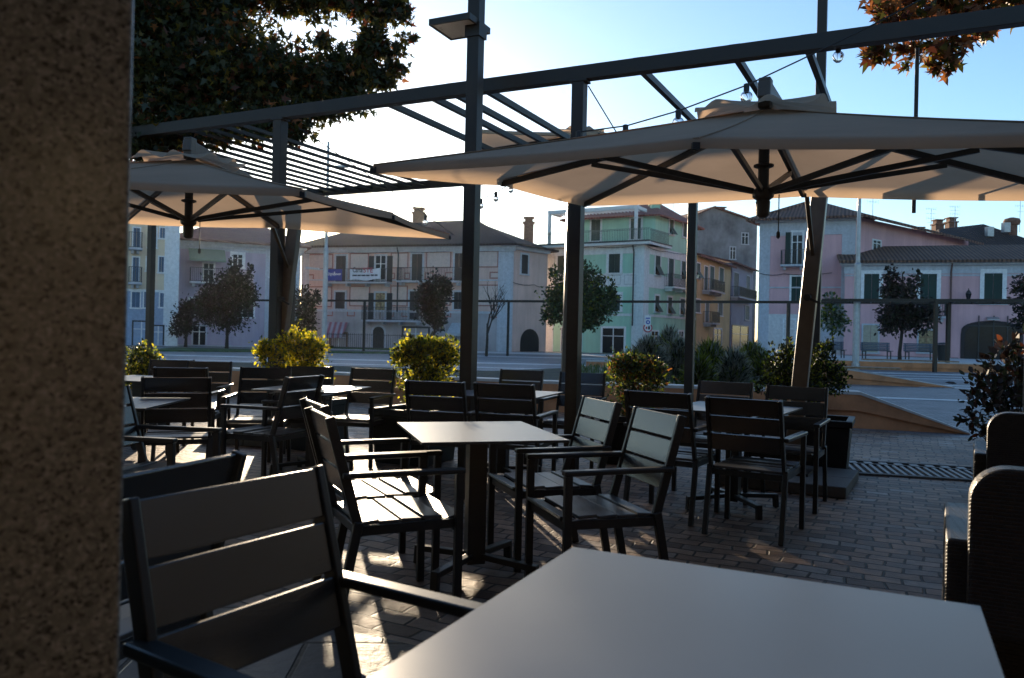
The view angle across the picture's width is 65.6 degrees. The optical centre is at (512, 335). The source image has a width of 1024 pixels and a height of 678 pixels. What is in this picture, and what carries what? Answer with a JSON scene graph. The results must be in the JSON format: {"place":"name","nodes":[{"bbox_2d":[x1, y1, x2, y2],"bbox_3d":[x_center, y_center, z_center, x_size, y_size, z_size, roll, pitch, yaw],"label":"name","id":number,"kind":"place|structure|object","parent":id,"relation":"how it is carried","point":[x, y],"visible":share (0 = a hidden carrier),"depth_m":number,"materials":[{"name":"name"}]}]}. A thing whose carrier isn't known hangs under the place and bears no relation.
{"place":"outdoors","nodes":[
{"label":"outdoors","id":0,"kind":"place"},
{"bbox_2d":[124,388,172,426],"bbox_3d":[-4.571,0.882,9.600,0.660,0.520,0.660,1,0,26],"label":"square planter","id":1,"kind":"object","parent":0,"point":[148,423],"visible":0.02,"depth_m":9.48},
{"bbox_2d":[125,338,165,388],"bbox_3d":[-4.494,0.402,9.628,0.644,0.740,0.679,1,0,0],"label":"shrub","id":2,"kind":"object","parent":1,"relation":"in","point":[144,357],"visible":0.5,"depth_m":9.52,"materials":[{"name":"green plant"}]},
{"bbox_2d":[132,347,393,353],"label":"sidewalk","id":3,"kind":"structure","parent":0,"point":[177,349],"depth_m":44.65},
{"bbox_2d":[295,284,321,334],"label":"street tree","id":4,"kind":"object","parent":3,"relation":"on","point":[307,321],"visible":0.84,"depth_m":45.76,"materials":[{"name":"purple plant"}]},
{"bbox_2d":[119,604,416,677],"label":"stone paving","id":5,"kind":"structure","parent":0,"point":[317,657],"depth_m":3.00,"materials":[{"name":"stone"}]},
{"bbox_2d":[119,450,246,660],"bbox_3d":[-1.150,0.772,2.183,0.626,0.893,0.548,1,0,20],"label":"slatted armchair","id":6,"kind":"object","parent":5,"relation":"on","point":[203,473],"visible":0.07,"depth_m":2.13,"materials":[{"name":"grey metal"}]},
{"bbox_2d":[122,465,483,677],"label":"slatted armchair","id":7,"kind":"object","parent":5,"relation":"on","point":[228,644],"visible":0.88,"depth_m":1.62,"materials":[{"name":"grey metal"}]},
{"bbox_2d":[368,547,1003,677],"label":"cafe table","id":8,"kind":"object","parent":5,"relation":"on","point":[574,612],"visible":1,"depth_m":1.36,"materials":[{"name":"metal"}]},
{"bbox_2d":[181,345,618,356],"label":"pavement","id":9,"kind":"structure","parent":0,"point":[459,351],"depth_m":55.95,"materials":[{"name":"concrete"}]},
{"bbox_2d":[300,207,558,351],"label":"beige house","id":10,"kind":"structure","parent":0,"point":[515,267],"depth_m":62.51,"materials":[{"name":"brown paint"}]},
{"bbox_2d":[350,267,380,280],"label":"white banner","id":11,"kind":"object","parent":10,"relation":"attached to","point":[364,274],"visible":1,"depth_m":62.47,"materials":[{"name":"fabric"}]},
{"bbox_2d":[368,291,391,318],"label":"window","id":12,"kind":"structure","parent":10,"relation":"in","point":[377,295],"depth_m":63.18,"materials":[{"name":"white wood"}]},
{"bbox_2d":[368,254,392,281],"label":"window","id":13,"kind":"structure","parent":10,"relation":"in","point":[383,261],"depth_m":63.13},
{"bbox_2d":[410,252,423,280],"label":"window","id":14,"kind":"structure","parent":10,"relation":"in","point":[416,259],"depth_m":62.21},
{"bbox_2d":[121,392,985,645],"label":"terrace paving","id":15,"kind":"structure","parent":0,"point":[879,533],"depth_m":5.08,"materials":[{"name":"stone"}]},
{"bbox_2d":[124,375,179,452],"bbox_3d":[-3.639,0.790,7.750,0.800,0.746,0.800,1,0,14],"label":"cafe table","id":16,"kind":"object","parent":15,"relation":"on","point":[135,380],"visible":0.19,"depth_m":7.71,"materials":[{"name":"metal"}]},
{"bbox_2d":[125,397,190,409],"bbox_3d":[-2.679,0.811,5.250,0.800,0.746,0.800,1,0,-3],"label":"cafe table","id":17,"kind":"object","parent":15,"relation":"on","point":[144,403],"visible":0.06,"depth_m":5.33,"materials":[{"name":"metal"}]},
{"bbox_2d":[131,359,194,445],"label":"slatted armchair","id":18,"kind":"object","parent":15,"relation":"on","point":[170,363],"visible":0.16,"depth_m":8.84,"materials":[{"name":"grey metal"}]},
{"bbox_2d":[123,385,221,474],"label":"slatted armchair","id":19,"kind":"object","parent":15,"relation":"on","point":[132,434],"visible":0.35,"depth_m":4.75,"materials":[{"name":"grey metal"}]},
{"bbox_2d":[136,376,215,462],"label":"slatted armchair","id":20,"kind":"object","parent":15,"relation":"on","point":[177,384],"visible":0.62,"depth_m":5.85,"materials":[{"name":"grey metal"}]},
{"bbox_2d":[150,366,224,460],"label":"slatted armchair","id":21,"kind":"object","parent":15,"relation":"on","point":[176,372],"visible":0.34,"depth_m":7.23,"materials":[{"name":"grey metal"}]},
{"bbox_2d":[171,361,233,428],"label":"slatted armchair","id":22,"kind":"object","parent":15,"relation":"on","point":[217,368],"visible":0.32,"depth_m":8.64,"materials":[{"name":"grey metal"}]},
{"bbox_2d":[221,367,291,470],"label":"slatted armchair","id":23,"kind":"object","parent":15,"relation":"on","point":[237,421],"visible":0.63,"depth_m":7.50,"materials":[{"name":"grey metal"}]},
{"bbox_2d":[220,374,324,476],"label":"slatted armchair","id":24,"kind":"object","parent":15,"relation":"on","point":[264,433],"visible":0.77,"depth_m":6.26,"materials":[{"name":"grey metal"}]},
{"bbox_2d":[130,0,421,161],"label":"maple tree","id":25,"kind":"object","parent":15,"relation":"on","point":[182,69],"visible":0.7,"depth_m":10.35,"materials":[{"name":"green plant"}]},
{"bbox_2d":[129,137,450,447],"bbox_3d":[-2.700,-0.264,7.375,3.807,2.885,4.075,1,0,13],"label":"cantilever parasol","id":26,"kind":"object","parent":15,"relation":"on","point":[192,186],"visible":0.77,"depth_m":7.24,"materials":[{"name":"beige fabric"}]},
{"bbox_2d":[267,365,333,461],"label":"slatted armchair","id":27,"kind":"object","parent":15,"relation":"on","point":[297,371],"visible":0.3,"depth_m":8.02,"materials":[{"name":"grey metal"}]},
{"bbox_2d":[272,397,349,450],"bbox_3d":[-2.202,0.936,8.550,0.660,0.520,0.660,1,0,26],"label":"chair","id":28,"kind":"object","parent":15,"relation":"on","point":[338,406],"visible":0.07,"depth_m":8.36,"materials":[{"name":"plastic"}]},
{"bbox_2d":[248,319,336,379],"bbox_3d":[-2.327,0.276,8.475,0.928,0.915,0.648,1,0,0],"label":"shrub","id":29,"kind":"object","parent":28,"relation":"on","point":[307,348],"visible":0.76,"depth_m":8.40,"materials":[{"name":"green plant"}]},
{"bbox_2d":[251,385,371,475],"bbox_3d":[-1.739,0.833,6.950,0.750,0.746,0.800,1,0,12],"label":"cafe table","id":30,"kind":"object","parent":15,"relation":"on","point":[325,389],"visible":0.49,"depth_m":6.89,"materials":[{"name":"metal"}]},
{"bbox_2d":[321,367,396,468],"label":"slatted armchair","id":31,"kind":"object","parent":15,"relation":"on","point":[345,419],"visible":0.77,"depth_m":7.79,"materials":[{"name":"grey metal"}]},
{"bbox_2d":[299,398,442,570],"bbox_3d":[-0.753,0.785,4.146,0.626,0.893,0.548,1,0,-27],"label":"slatted armchair","id":32,"kind":"object","parent":15,"relation":"on","point":[373,489],"visible":0.44,"depth_m":4.07,"materials":[{"name":"grey metal"}]},
{"bbox_2d":[304,406,465,597],"bbox_3d":[-0.604,0.788,3.648,0.626,0.893,0.548,1,0,-26],"label":"slatted armchair","id":33,"kind":"object","parent":15,"relation":"on","point":[353,515],"visible":0.91,"depth_m":3.53,"materials":[{"name":"grey metal"}]},
{"bbox_2d":[368,403,458,466],"bbox_3d":[-0.942,0.965,7.750,0.660,0.520,0.660,1,0,26],"label":"square planter","id":34,"kind":"object","parent":15,"relation":"on","point":[389,427],"visible":0.29,"depth_m":7.53,"materials":[{"name":"plastic"}]},
{"bbox_2d":[387,328,459,410],"bbox_3d":[-0.818,0.337,7.738,0.808,0.861,0.798,1,0,0],"label":"shrub","id":35,"kind":"object","parent":34,"relation":"on","point":[440,351],"visible":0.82,"depth_m":7.66,"materials":[{"name":"green plant"}]},
{"bbox_2d":[403,379,474,498],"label":"slatted armchair","id":36,"kind":"object","parent":15,"relation":"on","point":[415,405],"visible":0.42,"depth_m":6.05,"materials":[{"name":"grey metal"}]},
{"bbox_2d":[429,0,489,467],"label":"lamp pole","id":37,"kind":"object","parent":15,"relation":"on","point":[471,26],"visible":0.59,"depth_m":7.15,"materials":[{"name":"metal"}]},
{"bbox_2d":[397,421,569,592],"bbox_3d":[-0.190,0.868,4.130,0.720,0.746,0.830,1,0,-16],"label":"cafe table","id":38,"kind":"object","parent":15,"relation":"on","point":[476,438],"visible":0.84,"depth_m":4.08,"materials":[{"name":"metal"}]},
{"bbox_2d":[439,390,562,472],"bbox_3d":[-0.080,0.870,6.850,0.800,0.746,0.920,1,0,20],"label":"cafe table","id":39,"kind":"object","parent":15,"relation":"on","point":[503,466],"visible":0.36,"depth_m":6.80,"materials":[{"name":"metal"}]},
{"bbox_2d":[472,382,557,489],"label":"slatted armchair","id":40,"kind":"object","parent":15,"relation":"on","point":[484,407],"visible":0.46,"depth_m":5.96,"materials":[{"name":"grey metal"}]},
{"bbox_2d":[499,369,543,463],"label":"slatted armchair","id":41,"kind":"object","parent":15,"relation":"on","point":[525,375],"visible":0.17,"depth_m":8.28,"materials":[{"name":"grey metal"}]},
{"bbox_2d":[487,395,621,571],"bbox_3d":[0.230,0.807,4.516,0.626,0.893,0.548,1,0,-18],"label":"slatted armchair","id":42,"kind":"object","parent":15,"relation":"on","point":[550,484],"visible":0.7,"depth_m":4.40,"materials":[{"name":"grey metal"}]},
{"bbox_2d":[539,371,606,468],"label":"slatted armchair","id":43,"kind":"object","parent":15,"relation":"on","point":[593,378],"visible":0.47,"depth_m":7.94,"materials":[{"name":"wood"}]},
{"bbox_2d":[131,4,1023,470],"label":"steel pergola","id":44,"kind":"object","parent":15,"relation":"on","point":[579,78],"visible":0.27,"depth_m":7.99,"materials":[{"name":"black metal"}]},
{"bbox_2d":[576,0,920,136],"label":"string light","id":45,"kind":"object","parent":44,"relation":"hanging from","point":[746,95],"visible":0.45,"depth_m":5.89,"materials":[{"name":"black plastic"}]},
{"bbox_2d":[524,406,686,577],"bbox_3d":[0.440,0.812,3.856,0.626,0.893,0.548,1,0,-18],"label":"slatted armchair","id":46,"kind":"object","parent":15,"relation":"on","point":[611,509],"visible":0.85,"depth_m":3.79,"materials":[{"name":"grey metal"}]},
{"bbox_2d":[600,412,626,464],"bbox_3d":[1.257,1.035,7.950,0.600,0.480,0.600,1,0,26],"label":"square planter","id":47,"kind":"object","parent":15,"relation":"on","point":[619,437],"visible":0.13,"depth_m":7.76,"materials":[{"name":"plastic"}]},
{"bbox_2d":[600,345,677,415],"bbox_3d":[1.213,0.535,7.963,0.721,0.877,0.684,1,0,42],"label":"shrub","id":48,"kind":"object","parent":47,"relation":"in","point":[627,372],"visible":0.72,"depth_m":7.85,"materials":[{"name":"green plant"}]},
{"bbox_2d":[623,389,720,526],"bbox_3d":[1.125,0.827,5.626,0.548,0.893,0.626,1,0,31],"label":"slatted armchair","id":49,"kind":"object","parent":15,"relation":"on","point":[698,457],"visible":0.62,"depth_m":5.41,"materials":[{"name":"grey metal"}]},
{"bbox_2d":[370,76,1023,498],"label":"cantilever parasol","id":50,"kind":"object","parent":15,"relation":"on","point":[772,144],"visible":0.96,"depth_m":5.11,"materials":[{"name":"beige fabric"}]},
{"bbox_2d":[671,380,753,490],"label":"slatted armchair","id":51,"kind":"object","parent":15,"relation":"on","point":[727,388],"visible":0.2,"depth_m":6.84,"materials":[{"name":"wood"}]},
{"bbox_2d":[663,401,802,519],"bbox_3d":[1.640,0.909,5.880,0.800,0.746,0.860,1,0,31],"label":"cafe table","id":52,"kind":"object","parent":15,"relation":"on","point":[736,494],"visible":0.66,"depth_m":5.83,"materials":[{"name":"metal"}]},
{"bbox_2d":[702,396,807,545],"bbox_3d":[1.575,0.838,5.176,0.548,0.893,0.626,1,0,31],"label":"slatted armchair","id":53,"kind":"object","parent":15,"relation":"on","point":[728,441],"visible":1,"depth_m":5.01,"materials":[{"name":"grey metal"}]},
{"bbox_2d":[743,385,830,513],"bbox_3d":[2.137,0.850,6.144,0.548,0.893,0.626,1,0,30],"label":"slatted armchair","id":54,"kind":"object","parent":15,"relation":"on","point":[816,452],"visible":0.61,"depth_m":6.25,"materials":[{"name":"grey metal"}]},
{"bbox_2d":[784,414,854,468],"bbox_3d":[2.957,1.053,7.720,0.660,0.520,0.660,1,0,26],"label":"square planter","id":55,"kind":"object","parent":15,"relation":"on","point":[838,435],"visible":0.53,"depth_m":7.38,"materials":[{"name":"plastic"}]},
{"bbox_2d":[812,0,827,401],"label":"lamp pole","id":56,"kind":"object","parent":15,"relation":"on","point":[822,17],"depth_m":9.54,"materials":[{"name":"metal"}]},
{"bbox_2d":[848,459,972,481],"bbox_3d":[5.455,1.360,7.424,5.225,0.017,0.900,1,0,14],"label":"drain grating","id":57,"kind":"object","parent":15,"relation":"on","point":[918,470],"visible":0.53,"depth_m":7.80,"materials":[{"name":"metal"}]},
{"bbox_2d":[855,0,1023,85],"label":"maple tree","id":58,"kind":"object","parent":15,"relation":"on","point":[940,51],"visible":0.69,"depth_m":7.43,"materials":[{"name":"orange plant"}]},
{"bbox_2d":[942,465,1023,677],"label":"rattan armchair","id":59,"kind":"object","parent":15,"relation":"on","point":[983,551],"visible":0.69,"depth_m":2.54,"materials":[{"name":"wicker"}]},
{"bbox_2d":[945,323,1023,440],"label":"shrub","id":60,"kind":"object","parent":15,"relation":"on","point":[999,385],"visible":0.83,"depth_m":7.03,"materials":[{"name":"green plant"}]},
{"bbox_2d":[973,412,1023,479],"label":"rattan armchair","id":61,"kind":"object","parent":15,"relation":"on","point":[1003,444],"visible":0.4,"depth_m":4.66,"materials":[{"name":"wicker"}]},
{"bbox_2d":[126,345,1013,383],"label":"road","id":62,"kind":"structure","parent":0,"point":[527,360],"depth_m":35.55,"materials":[{"name":"asphalt"}]},
{"bbox_2d":[166,293,198,346],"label":"street tree","id":63,"kind":"object","parent":62,"relation":"on","point":[182,320],"visible":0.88,"depth_m":51.68,"materials":[{"name":"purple plant"}]},
{"bbox_2d":[186,255,260,347],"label":"street tree","id":64,"kind":"object","parent":62,"relation":"on","point":[217,303],"visible":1,"depth_m":49.57,"materials":[{"name":"green plant"}]},
{"bbox_2d":[305,141,348,356],"bbox_3d":[-8.894,-4.106,38.000,1.907,10.306,0.380,1,0,0],"label":"street lamp","id":65,"kind":"object","parent":62,"relation":"on","point":[325,291],"visible":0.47,"depth_m":37.91,"materials":[{"name":"metal"}]},
{"bbox_2d":[130,347,596,358],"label":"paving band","id":66,"kind":"object","parent":62,"relation":"on","point":[514,356],"depth_m":45.97,"materials":[{"name":"stone"}]},
{"bbox_2d":[482,280,507,355],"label":"bare tree","id":67,"kind":"object","parent":66,"relation":"on","point":[493,316],"visible":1,"depth_m":46.04,"materials":[{"name":"brown plant"}]},
{"bbox_2d":[412,266,455,336],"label":"street tree","id":68,"kind":"object","parent":62,"relation":"on","point":[430,300],"visible":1,"depth_m":46.69,"materials":[{"name":"green plant"}]},
{"bbox_2d":[129,354,1015,376],"bbox_3d":[-17.024,0.856,35.900,86.169,0.001,1.100,1,0,4],"label":"paving band","id":69,"kind":"object","parent":62,"relation":"on","point":[522,363],"depth_m":34.94,"materials":[{"name":"stone"}]},
{"bbox_2d":[534,259,623,332],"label":"street tree","id":70,"kind":"object","parent":62,"relation":"on","point":[598,301],"visible":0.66,"depth_m":43.62,"materials":[{"name":"green plant"}]},
{"bbox_2d":[259,299,1023,371],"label":"fence","id":71,"kind":"object","parent":62,"relation":"on","point":[937,302],"visible":0.75,"depth_m":38.20,"materials":[{"name":"metal"}]},
{"bbox_2d":[851,198,860,365],"bbox_3d":[16.159,-3.392,38.000,1.154,10.016,0.380,1,0,0],"label":"street lamp","id":72,"kind":"object","parent":62,"relation":"on","point":[856,316],"visible":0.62,"depth_m":37.90,"materials":[{"name":"metal"}]},
{"bbox_2d":[824,359,1007,373],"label":"terracotta wall","id":73,"kind":"structure","parent":62,"relation":"on","point":[927,366],"depth_m":37.26,"materials":[{"name":"stone"}]},
{"bbox_2d":[126,345,1019,438],"bbox_3d":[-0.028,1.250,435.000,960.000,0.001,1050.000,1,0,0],"label":"ground","id":74,"kind":"structure","parent":0,"point":[943,411],"depth_m":18.42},
{"bbox_2d":[126,160,179,345],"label":"cream house","id":75,"kind":"structure","parent":74,"relation":"on","point":[167,268],"depth_m":53.35,"materials":[{"name":"paint"}]},
{"bbox_2d":[177,227,311,345],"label":"lilac house","id":76,"kind":"structure","parent":74,"relation":"on","point":[219,246],"depth_m":59.63,"materials":[{"name":"paint"}]},
{"bbox_2d":[233,362,560,379],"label":"low wall","id":77,"kind":"structure","parent":74,"relation":"on","point":[552,374],"depth_m":21.44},
{"bbox_2d":[628,332,672,383],"bbox_3d":[2.657,0.519,15.488,1.033,1.224,0.982,1,0,0],"label":"lavender bush","id":78,"kind":"object","parent":77,"relation":"on","point":[650,345],"visible":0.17,"depth_m":15.36,"materials":[{"name":"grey plant"}]},
{"bbox_2d":[661,332,684,383],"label":"lavender bush","id":79,"kind":"object","parent":77,"relation":"on","point":[674,348],"visible":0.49,"depth_m":16.78,"materials":[{"name":"green plant"}]},
{"bbox_2d":[581,361,766,386],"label":"grass","id":80,"kind":"structure","parent":77,"relation":"on","point":[594,368],"depth_m":20.27,"materials":[{"name":"green plant"}]},
{"bbox_2d":[675,350,720,384],"bbox_3d":[3.334,0.716,14.205,0.837,0.951,0.796,1,0,35],"label":"lavender bush","id":81,"kind":"object","parent":77,"relation":"on","point":[704,368],"visible":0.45,"depth_m":14.04,"materials":[{"name":"green plant"}]},
{"bbox_2d":[695,337,726,365],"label":"lavender bush","id":82,"kind":"object","parent":77,"relation":"on","point":[714,350],"visible":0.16,"depth_m":16.36,"materials":[{"name":"green plant"}]},
{"bbox_2d":[714,346,754,383],"bbox_3d":[4.226,0.693,15.213,0.901,1.075,0.869,1,0,0],"label":"lavender bush","id":83,"kind":"object","parent":77,"relation":"on","point":[732,366],"visible":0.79,"depth_m":15.02,"materials":[{"name":"green plant"}]},
{"bbox_2d":[748,347,776,382],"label":"lavender bush","id":84,"kind":"object","parent":77,"relation":"on","point":[756,362],"visible":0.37,"depth_m":16.87,"materials":[{"name":"green plant"}]},
{"bbox_2d":[482,126,604,371],"bbox_3d":[0.996,-1.083,12.892,3.437,4.691,3.623,1,0,-6],"label":"cantilever parasol","id":85,"kind":"object","parent":74,"relation":"on","point":[492,139],"visible":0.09,"depth_m":12.47,"materials":[{"name":"beige fabric"}]},
{"bbox_2d":[125,363,969,434],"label":"terracotta wall","id":86,"kind":"structure","parent":74,"relation":"on","point":[867,411],"depth_m":11.66,"materials":[{"name":"stone"}]},
{"bbox_2d":[586,360,954,387],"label":"terracotta wall","id":87,"kind":"structure","parent":74,"relation":"on","point":[863,378],"depth_m":23.77,"materials":[{"name":"stone"}]},
{"bbox_2d":[746,202,983,354],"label":"tall pink house","id":88,"kind":"structure","parent":74,"relation":"on","point":[781,262],"depth_m":56.76,"materials":[{"name":"paint"}]},
{"bbox_2d":[789,274,802,300],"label":"window","id":89,"kind":"structure","parent":88,"relation":"in","point":[794,293],"depth_m":56.47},
{"bbox_2d":[790,230,804,262],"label":"window","id":90,"kind":"structure","parent":88,"relation":"in","point":[797,242],"depth_m":56.44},
{"bbox_2d":[837,244,1023,359],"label":"pink house","id":91,"kind":"structure","parent":74,"relation":"on","point":[958,271],"depth_m":51.73,"materials":[{"name":"paint"}]},
{"bbox_2d":[860,323,879,353],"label":"window","id":92,"kind":"structure","parent":91,"relation":"in","point":[865,332],"depth_m":53.02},
{"bbox_2d":[861,270,882,298],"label":"window","id":93,"kind":"structure","parent":91,"relation":"in","point":[866,275],"depth_m":53.06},
{"bbox_2d":[916,270,941,308],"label":"window","id":94,"kind":"structure","parent":91,"relation":"in","point":[934,291],"depth_m":51.92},
{"bbox_2d":[979,269,1007,304],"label":"window","id":95,"kind":"structure","parent":91,"relation":"in","point":[990,287],"depth_m":50.80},
{"bbox_3d":[0.774,-0.883,-1.654,23.778,4.300,17.078,1,0,0],"label":"cafe building","id":96,"kind":"object","parent":74,"relation":"on","visible":0},
{"bbox_2d":[0,0,133,677],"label":"granite pillar","id":97,"kind":"structure","parent":96,"relation":"on","point":[65,101],"depth_m":0.97,"materials":[{"name":"stone"}]},
{"bbox_2d":[180,0,1023,340],"label":"sky","id":98,"kind":"structure","parent":0,"point":[525,36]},
{"bbox_2d":[538,204,704,352],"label":"mint house","id":99,"kind":"structure","parent":0,"point":[638,252],"depth_m":63.34,"materials":[{"name":"paint"}]},
{"bbox_2d":[600,326,625,352],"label":"window","id":100,"kind":"structure","parent":99,"relation":"in","point":[615,336],"depth_m":62.61,"materials":[{"name":"white paint"}]},
{"bbox_2d":[605,249,622,273],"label":"window","id":101,"kind":"structure","parent":99,"relation":"in","point":[611,268],"depth_m":62.61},
{"bbox_2d":[695,253,736,350],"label":"yellow house","id":102,"kind":"structure","parent":0,"point":[713,279],"depth_m":73.62,"materials":[{"name":"paint"}]},
{"bbox_2d":[681,206,756,343],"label":"grey gabled house","id":103,"kind":"structure","parent":0,"point":[728,235],"depth_m":97.38,"materials":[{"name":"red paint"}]},
{"bbox_2d":[699,253,758,350],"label":"blue grey house","id":104,"kind":"structure","parent":0,"point":[741,289],"depth_m":83.63,"materials":[{"name":"paint"}]},
{"bbox_2d":[731,324,748,350],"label":"shop window","id":105,"kind":"structure","parent":104,"relation":"in","point":[740,333],"depth_m":84.07,"materials":[{"name":"yellow glass"}]},
{"bbox_2d":[753,334,852,402],"bbox_3d":[2.888,0.413,7.898,0.875,0.878,0.728,1,0,31],"label":"shrub","id":106,"kind":"object","parent":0,"point":[781,365],"visible":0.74,"depth_m":7.84,"materials":[{"name":"green plant"}]},
{"bbox_2d":[769,353,1004,364],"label":"raised pavement","id":107,"kind":"structure","parent":0,"point":[848,357],"depth_m":45.72,"materials":[{"name":"concrete"}]},
{"bbox_2d":[821,291,852,358],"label":"street tree","id":108,"kind":"object","parent":107,"relation":"on","point":[835,319],"visible":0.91,"depth_m":41.78,"materials":[{"name":"green plant"}]},
{"bbox_2d":[872,263,945,359],"bbox_3d":[19.983,-0.979,40.049,3.642,5.378,2.976,1,0,0],"label":"street tree","id":109,"kind":"object","parent":107,"relation":"on","point":[903,317],"visible":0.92,"depth_m":39.70,"materials":[{"name":"green plant"}]},
{"bbox_2d":[1006,273,1023,332],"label":"street tree","id":110,"kind":"object","parent":107,"relation":"on","point":[1018,322],"visible":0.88,"depth_m":40.07,"materials":[{"name":"green plant"}]},
{"bbox_2d":[936,217,1023,244],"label":"dark roofed house","id":111,"kind":"structure","parent":0,"point":[1006,234],"depth_m":71.33,"materials":[{"name":"tile"}]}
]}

